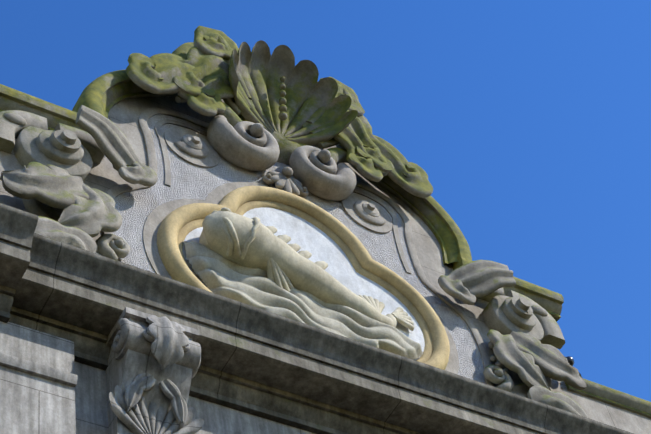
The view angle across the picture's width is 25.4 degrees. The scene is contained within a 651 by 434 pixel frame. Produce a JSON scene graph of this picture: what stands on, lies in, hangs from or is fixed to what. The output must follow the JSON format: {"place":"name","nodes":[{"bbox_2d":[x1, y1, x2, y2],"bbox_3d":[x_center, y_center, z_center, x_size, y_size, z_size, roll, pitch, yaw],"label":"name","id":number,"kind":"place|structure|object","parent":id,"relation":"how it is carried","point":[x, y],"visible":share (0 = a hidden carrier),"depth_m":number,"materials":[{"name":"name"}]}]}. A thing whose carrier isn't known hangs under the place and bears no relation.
{"place":"outdoors","nodes":[
{"label":"outdoors","id":0,"kind":"place"},
{"bbox_2d":[0,352,217,433],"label":"molding","id":1,"kind":"object","parent":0,"point":[37,369],"depth_m":10.36,"materials":[{"name":"grey stone"}]},
{"bbox_2d":[0,321,315,433],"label":"wall","id":2,"kind":"structure","parent":0,"point":[31,404],"depth_m":10.55,"materials":[{"name":"grey stone"}]},
{"bbox_2d":[105,307,203,433],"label":"corbel","id":3,"kind":"object","parent":2,"relation":"attached to","point":[151,370],"visible":1,"depth_m":10.76,"materials":[{"name":"grey stone"}]},
{"bbox_2d":[0,203,633,433],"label":"cornice","id":4,"kind":"structure","parent":2,"relation":"on","point":[259,362],"depth_m":11.63,"materials":[{"name":"grey stone"}]},
{"bbox_2d":[0,105,587,417],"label":"ornament wings","id":5,"kind":"object","parent":4,"relation":"on","point":[57,163],"visible":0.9,"depth_m":13.08},
{"bbox_2d":[143,182,458,373],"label":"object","id":6,"kind":"object","parent":4,"relation":"on","point":[156,216],"visible":0.12,"depth_m":13.37,"materials":[{"name":"grey stone"}]},
{"bbox_2d":[157,186,449,369],"bbox_3d":[-0.141,0.682,13.349,3.080,3.080,0.132,20,-60,-24],"label":"cartouche frame","id":7,"kind":"object","parent":4,"relation":"on","point":[177,226],"visible":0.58,"depth_m":14.05,"materials":[{"name":"beige stone"}]},
{"bbox_2d":[183,241,422,359],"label":"carved waves","id":8,"kind":"object","parent":7,"relation":"attached to","point":[219,274],"visible":0.48,"depth_m":12.89,"materials":[{"name":"beige stone"}]},
{"bbox_2d":[199,207,414,330],"bbox_3d":[-0.106,0.522,13.374,2.310,0.765,0.516,20,-60,-24],"label":"fish","id":9,"kind":"object","parent":7,"relation":"on","point":[229,234],"visible":0.81,"depth_m":13.07},
{"bbox_2d":[0,94,650,433],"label":"pediment wall","id":10,"kind":"structure","parent":4,"relation":"on","point":[104,175],"depth_m":14.61,"materials":[{"name":"stone"}]},
{"bbox_2d":[126,25,432,197],"bbox_3d":[-0.475,-1.238,15.576,3.671,1.655,0.599,20,-60,-24],"label":"shell crest ornament","id":11,"kind":"object","parent":10,"relation":"attached to","point":[284,100],"visible":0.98,"depth_m":15.56,"materials":[{"name":"green stone"}]},
{"bbox_2d":[174,115,385,225],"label":"scroll volutes","id":12,"kind":"object","parent":10,"relation":"attached to","point":[252,146],"visible":0.98,"depth_m":14.76,"materials":[{"name":"stone"}]},
{"bbox_2d":[103,108,494,386],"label":"bands","id":13,"kind":"object","parent":10,"relation":"attached to","point":[171,136],"visible":0.54,"depth_m":14.62,"materials":[{"name":"stone"}]},
{"bbox_2d":[113,115,485,383],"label":"rough field","id":14,"kind":"structure","parent":10,"relation":"attached to","point":[135,208],"depth_m":14.18,"materials":[{"name":"grey stone"}]},
{"bbox_2d":[0,42,650,417],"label":"copings","id":15,"kind":"object","parent":10,"relation":"attached to","point":[104,94],"visible":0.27,"depth_m":14.85,"materials":[{"name":"green stone"}]},
{"bbox_2d":[566,356,573,365],"bbox_3d":[2.433,1.477,14.734,0.110,0.228,0.218,20,-60,-24],"label":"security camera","id":16,"kind":"object","parent":10,"relation":"attached to","point":[570,360],"visible":0.46,"depth_m":14.62,"materials":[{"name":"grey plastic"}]},
{"bbox_2d":[183,207,424,359],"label":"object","id":17,"kind":"structure","parent":0,"point":[318,244],"depth_m":14.07,"materials":[{"name":"white stone"}]},
{"bbox_2d":[0,0,650,401],"label":"sky","id":18,"kind":"structure","parent":0,"point":[528,122],"materials":[{"name":"blue"}]}
]}

